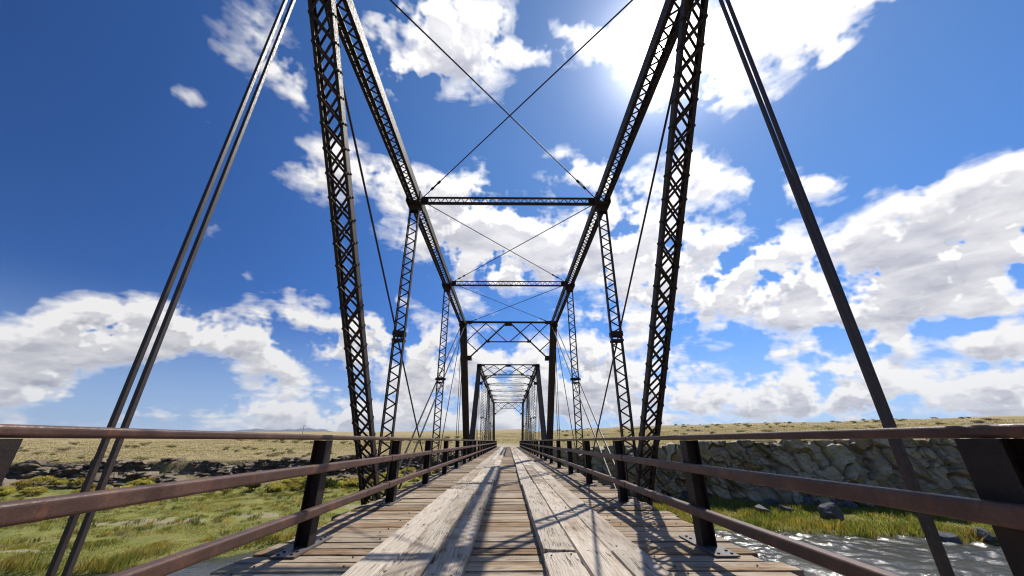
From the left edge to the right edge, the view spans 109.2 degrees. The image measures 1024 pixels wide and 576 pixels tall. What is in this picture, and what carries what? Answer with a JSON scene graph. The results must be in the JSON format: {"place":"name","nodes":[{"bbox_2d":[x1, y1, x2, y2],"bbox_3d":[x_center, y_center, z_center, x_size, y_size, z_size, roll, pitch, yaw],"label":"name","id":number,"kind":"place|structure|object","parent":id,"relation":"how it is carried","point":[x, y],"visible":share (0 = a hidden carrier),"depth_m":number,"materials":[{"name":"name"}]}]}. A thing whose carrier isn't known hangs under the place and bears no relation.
{"place":"outdoors","nodes":[
{"label":"outdoors","id":0,"kind":"place"},
{"bbox_2d":[226,428,333,431],"bbox_3d":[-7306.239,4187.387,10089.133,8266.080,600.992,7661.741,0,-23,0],"label":"mountains","id":1,"kind":"structure","parent":0,"point":[293,430],"depth_m":9549.28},
{"bbox_2d":[0,416,1023,575],"bbox_3d":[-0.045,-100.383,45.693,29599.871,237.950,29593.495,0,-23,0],"label":"ground","id":2,"kind":"structure","parent":0,"point":[163,468],"depth_m":41.03,"materials":[{"name":"green plant"}]},
{"bbox_2d":[0,486,15,490],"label":"rabbitbrush","id":3,"kind":"object","parent":2,"relation":"on","point":[4,487],"visible":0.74,"depth_m":39.38,"materials":[{"name":"yellow plant"}]},
{"bbox_2d":[0,488,16,495],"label":"rabbitbrush","id":4,"kind":"object","parent":2,"relation":"on","point":[7,491],"visible":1,"depth_m":38.92,"materials":[{"name":"yellow plant"}]},
{"bbox_2d":[7,480,33,488],"bbox_3d":[-55.894,22.462,41.554,2.039,1.120,1.455,9,-25,-21],"label":"rabbitbrush","id":5,"kind":"object","parent":2,"relation":"on","point":[21,483],"visible":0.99,"depth_m":41.48,"materials":[{"name":"green plant"}]},
{"bbox_2d":[19,489,31,494],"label":"rabbitbrush","id":6,"kind":"object","parent":2,"relation":"on","point":[25,492],"visible":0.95,"depth_m":39.35,"materials":[{"name":"green plant"}]},
{"bbox_2d":[30,488,47,494],"bbox_3d":[-51.385,22.105,39.469,1.560,0.819,1.383,-4,-23,10],"label":"rabbitbrush","id":7,"kind":"object","parent":2,"relation":"on","point":[39,491],"visible":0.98,"depth_m":39.38,"materials":[{"name":"yellow plant"}]},
{"bbox_2d":[29,486,48,489],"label":"rabbitbrush","id":8,"kind":"object","parent":2,"relation":"on","point":[35,488],"visible":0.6,"depth_m":40.70,"materials":[{"name":"yellow plant"}]},
{"bbox_2d":[30,475,56,484],"bbox_3d":[-56.072,22.991,43.509,2.685,1.150,1.808,1,-23,-3],"label":"rabbitbrush","id":9,"kind":"object","parent":2,"relation":"on","point":[38,480],"visible":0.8,"depth_m":43.38,"materials":[{"name":"yellow plant"}]},
{"bbox_2d":[1,480,108,487],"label":"rock ledge","id":10,"kind":"object","parent":2,"relation":"on","point":[5,483],"visible":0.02,"depth_m":41.64,"materials":[{"name":"grey stone"}]},
{"bbox_2d":[47,477,70,485],"bbox_3d":[-53.644,22.868,42.899,2.227,1.072,1.654,0,-23,-1],"label":"rabbitbrush","id":11,"kind":"object","parent":2,"relation":"on","point":[52,480],"visible":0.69,"depth_m":42.58,"materials":[{"name":"yellow plant"}]},
{"bbox_2d":[53,480,69,484],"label":"rabbitbrush","id":12,"kind":"object","parent":2,"relation":"on","point":[60,482],"visible":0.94,"depth_m":42.43,"materials":[{"name":"yellow plant"}]},
{"bbox_2d":[56,484,66,488],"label":"boulder","id":13,"kind":"object","parent":2,"relation":"on","point":[63,486],"visible":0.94,"depth_m":41.73,"materials":[{"name":"grey stone"}]},
{"bbox_2d":[57,447,75,450],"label":"sagebrush","id":14,"kind":"object","parent":2,"relation":"on","point":[63,449],"visible":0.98,"depth_m":74.75,"materials":[{"name":"beige plant"}]},
{"bbox_2d":[69,484,79,487],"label":"boulder","id":15,"kind":"object","parent":2,"relation":"on","point":[73,486],"visible":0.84,"depth_m":41.91,"materials":[{"name":"grey stone"}]},
{"bbox_2d":[68,479,84,485],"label":"rabbitbrush","id":16,"kind":"object","parent":2,"relation":"on","point":[75,482],"visible":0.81,"depth_m":42.32,"materials":[{"name":"yellow plant"}]},
{"bbox_2d":[69,488,89,493],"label":"rabbitbrush","id":17,"kind":"object","parent":2,"relation":"on","point":[75,491],"visible":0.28,"depth_m":39.51,"materials":[{"name":"yellow plant"}]},
{"bbox_2d":[4,471,187,484],"bbox_3d":[-49.583,26.726,48.409,92.444,4.735,14.898,5,-23,-13],"label":"rock ledge","id":18,"kind":"object","parent":2,"relation":"on","point":[116,477],"visible":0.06,"depth_m":45.19,"materials":[{"name":"grey stone"}]},
{"bbox_2d":[111,483,127,486],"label":"boulder","id":19,"kind":"object","parent":2,"relation":"on","point":[118,484],"visible":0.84,"depth_m":42.49,"materials":[{"name":"grey stone"}]},
{"bbox_2d":[126,479,149,485],"bbox_3d":[-44.291,23.170,43.215,1.739,0.973,2.294,-34,-40,53],"label":"rabbitbrush","id":20,"kind":"object","parent":2,"relation":"on","point":[135,482],"visible":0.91,"depth_m":43.07,"materials":[{"name":"yellow plant"}]},
{"bbox_2d":[132,456,152,459],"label":"sagebrush","id":21,"kind":"object","parent":2,"relation":"on","point":[139,457],"visible":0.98,"depth_m":52.45,"materials":[{"name":"beige plant"}]},
{"bbox_2d":[141,479,155,484],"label":"rabbitbrush","id":22,"kind":"object","parent":2,"relation":"on","point":[147,482],"visible":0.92,"depth_m":43.19,"materials":[{"name":"yellow plant"}]},
{"bbox_2d":[0,483,412,573],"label":"marsh grass","id":23,"kind":"structure","parent":2,"relation":"on","point":[15,560],"depth_m":25.64,"materials":[{"name":"green plant"}]},
{"bbox_2d":[220,488,233,492],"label":"rabbitbrush","id":24,"kind":"object","parent":2,"relation":"on","point":[227,490],"visible":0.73,"depth_m":40.90,"materials":[{"name":"green plant"}]},
{"bbox_2d":[5,449,462,478],"bbox_3d":[-49.830,25.830,53.015,92.377,4.332,16.103,6,-23,-13],"label":"rock ledge","id":25,"kind":"object","parent":2,"relation":"on","point":[26,469],"visible":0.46,"depth_m":49.84,"materials":[{"name":"grey stone"}]},
{"bbox_2d":[242,483,261,490],"bbox_3d":[-30.718,23.376,42.914,2.147,1.142,1.685,20,-30,-39],"label":"green shrub","id":26,"kind":"object","parent":2,"relation":"on","point":[255,486],"visible":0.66,"depth_m":42.76,"materials":[{"name":"green plant"}]},
{"bbox_2d":[267,481,285,486],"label":"rabbitbrush","id":27,"kind":"object","parent":2,"relation":"on","point":[273,483],"visible":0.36,"depth_m":43.63,"materials":[{"name":"yellow plant"}]},
{"bbox_2d":[269,484,285,491],"bbox_3d":[-27.412,23.324,42.354,1.813,0.939,1.280,30,-37,-50],"label":"rabbitbrush","id":28,"kind":"object","parent":2,"relation":"on","point":[274,486],"visible":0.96,"depth_m":42.21,"materials":[{"name":"yellow plant"}]},
{"bbox_2d":[276,484,284,491],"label":"rabbitbrush","id":29,"kind":"object","parent":2,"relation":"on","point":[281,488],"visible":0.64,"depth_m":42.46,"materials":[{"name":"yellow plant"}]},
{"bbox_2d":[281,479,291,483],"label":"rabbitbrush","id":30,"kind":"object","parent":2,"relation":"on","point":[286,480],"visible":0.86,"depth_m":45.53,"materials":[{"name":"yellow plant"}]},
{"bbox_2d":[290,484,299,490],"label":"rabbitbrush","id":31,"kind":"object","parent":2,"relation":"on","point":[293,487],"visible":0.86,"depth_m":43.54,"materials":[{"name":"green plant"}]},
{"bbox_2d":[324,477,338,490],"bbox_3d":[-21.713,23.160,42.858,2.538,1.767,3.421,10,-25,-23],"label":"green shrub","id":32,"kind":"object","parent":2,"relation":"on","point":[330,482],"visible":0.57,"depth_m":42.19,"materials":[{"name":"green plant"}]},
{"bbox_2d":[337,480,346,486],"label":"rabbitbrush","id":33,"kind":"object","parent":2,"relation":"on","point":[342,483],"visible":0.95,"depth_m":45.92,"materials":[{"name":"yellow plant"}]},
{"bbox_2d":[350,479,358,485],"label":"rabbitbrush","id":34,"kind":"object","parent":2,"relation":"on","point":[355,481],"visible":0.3,"depth_m":45.65,"materials":[{"name":"yellow plant"}]},
{"bbox_2d":[405,467,415,471],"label":"rabbitbrush","id":35,"kind":"object","parent":2,"relation":"on","point":[410,469],"visible":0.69,"depth_m":56.49,"materials":[{"name":"yellow plant"}]},
{"bbox_2d":[45,0,954,575],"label":"truss span","id":36,"kind":"object","parent":2,"relation":"on","point":[419,200],"visible":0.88,"depth_m":6.05,"materials":[{"name":"paint"}]},
{"bbox_2d":[210,446,804,575],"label":"bridge deck","id":37,"kind":"structure","parent":36,"relation":"on","point":[508,511],"depth_m":4.00,"materials":[{"name":"brown wood"}]},
{"bbox_2d":[0,424,496,575],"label":"guard railing","id":38,"kind":"object","parent":37,"relation":"on","point":[305,518],"visible":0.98,"depth_m":2.49,"materials":[{"name":"metal"}]},
{"bbox_2d":[519,423,1023,575],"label":"guard railing","id":39,"kind":"object","parent":37,"relation":"on","point":[995,468],"visible":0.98,"depth_m":2.09,"materials":[{"name":"metal"}]},
{"bbox_2d":[469,364,546,456],"bbox_3d":[-0.497,17.789,48.048,5.900,8.620,47.960,0,-23,0],"label":"truss span","id":40,"kind":"object","parent":2,"relation":"on","point":[526,398],"visible":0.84,"depth_m":37.07,"materials":[{"name":"paint"}]},
{"bbox_2d":[4,417,1023,492],"bbox_3d":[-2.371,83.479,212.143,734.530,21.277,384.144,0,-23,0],"label":"dry grass","id":41,"kind":"structure","parent":2,"relation":"on","point":[35,448],"depth_m":93.73,"materials":[{"name":"beige plant"}]},
{"bbox_2d":[682,491,688,497],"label":"boulder","id":42,"kind":"object","parent":2,"relation":"on","point":[685,494],"visible":0.48,"depth_m":39.13,"materials":[{"name":"grey stone"}]},
{"bbox_2d":[754,504,771,513],"bbox_3d":[22.838,20.291,33.211,1.128,0.857,1.771,-1,-23,3],"label":"boulder","id":43,"kind":"object","parent":2,"relation":"on","point":[760,507],"visible":0.66,"depth_m":32.91,"materials":[{"name":"grey stone"}]},
{"bbox_2d":[767,498,777,505],"bbox_3d":[25.798,21.329,36.041,0.902,0.781,0.892,2,-26,-46],"label":"boulder","id":44,"kind":"object","parent":2,"relation":"on","point":[771,501],"visible":0.71,"depth_m":35.90,"materials":[{"name":"grey stone"}]},
{"bbox_2d":[778,505,793,512],"bbox_3d":[25.259,20.354,33.578,0.838,0.590,1.333,2,-23,-4],"label":"boulder","id":45,"kind":"object","parent":2,"relation":"on","point":[789,509],"visible":0.85,"depth_m":33.32,"materials":[{"name":"grey stone"}]},
{"bbox_2d":[612,488,997,542],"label":"bank grass","id":46,"kind":"structure","parent":2,"relation":"on","point":[796,520],"depth_m":30.14,"materials":[{"name":"green plant"}]},
{"bbox_2d":[802,496,815,504],"bbox_3d":[29.760,21.361,36.477,1.026,0.775,1.276,9,-12,3],"label":"boulder","id":47,"kind":"object","parent":2,"relation":"on","point":[807,499],"visible":0.77,"depth_m":36.31,"materials":[{"name":"grey stone"}]},
{"bbox_2d":[822,426,834,429],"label":"sagebrush","id":48,"kind":"object","parent":2,"relation":"on","point":[825,427],"visible":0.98,"depth_m":68.05,"materials":[{"name":"beige plant"}]},
{"bbox_2d":[817,502,843,519],"bbox_3d":[27.580,19.541,31.740,2.235,1.546,1.622,10,-25,-22],"label":"boulder","id":49,"kind":"object","parent":2,"relation":"on","point":[831,510],"visible":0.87,"depth_m":31.27,"materials":[{"name":"grey stone"}]},
{"bbox_2d":[841,499,857,507],"bbox_3d":[32.322,20.676,34.821,1.011,0.763,1.257,1,-8,-37],"label":"boulder","id":50,"kind":"object","parent":2,"relation":"on","point":[844,502],"visible":0.58,"depth_m":34.73,"materials":[{"name":"grey stone"}]},
{"bbox_2d":[845,503,854,508],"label":"boulder","id":51,"kind":"object","parent":2,"relation":"on","point":[847,505],"visible":0.59,"depth_m":34.07,"materials":[{"name":"grey stone"}]},
{"bbox_2d":[938,531,962,543],"bbox_3d":[30.738,17.890,25.523,1.490,1.306,1.508,5,-23,-11],"label":"boulder","id":52,"kind":"object","parent":2,"relation":"on","point":[949,537],"visible":0.42,"depth_m":25.33,"materials":[{"name":"grey stone"}]},
{"bbox_2d":[970,420,984,422],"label":"sagebrush","id":53,"kind":"object","parent":2,"relation":"on","point":[977,421],"visible":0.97,"depth_m":81.74,"materials":[{"name":"beige plant"}]},
{"bbox_2d":[970,527,996,541],"bbox_3d":[32.933,17.188,25.408,1.038,0.823,1.264,-1,-23,3],"label":"boulder","id":54,"kind":"object","parent":2,"relation":"on","point":[988,537],"visible":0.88,"depth_m":25.13,"materials":[{"name":"grey stone"}]},
{"bbox_2d":[0,0,1023,431],"label":"sky","id":55,"kind":"structure","parent":0,"point":[901,122],"materials":[{"name":"blue"}]},
{"bbox_2d":[71,529,1012,575],"bbox_3d":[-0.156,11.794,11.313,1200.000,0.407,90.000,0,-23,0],"label":"river water","id":56,"kind":"structure","parent":0,"point":[903,555],"depth_m":22.37,"materials":[{"name":"grey liquid"}]},
{"bbox_2d":[538,438,1023,506],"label":"cliff","id":57,"kind":"structure","parent":0,"point":[938,466],"depth_m":37.84,"materials":[{"name":"grey stone"}]}
]}

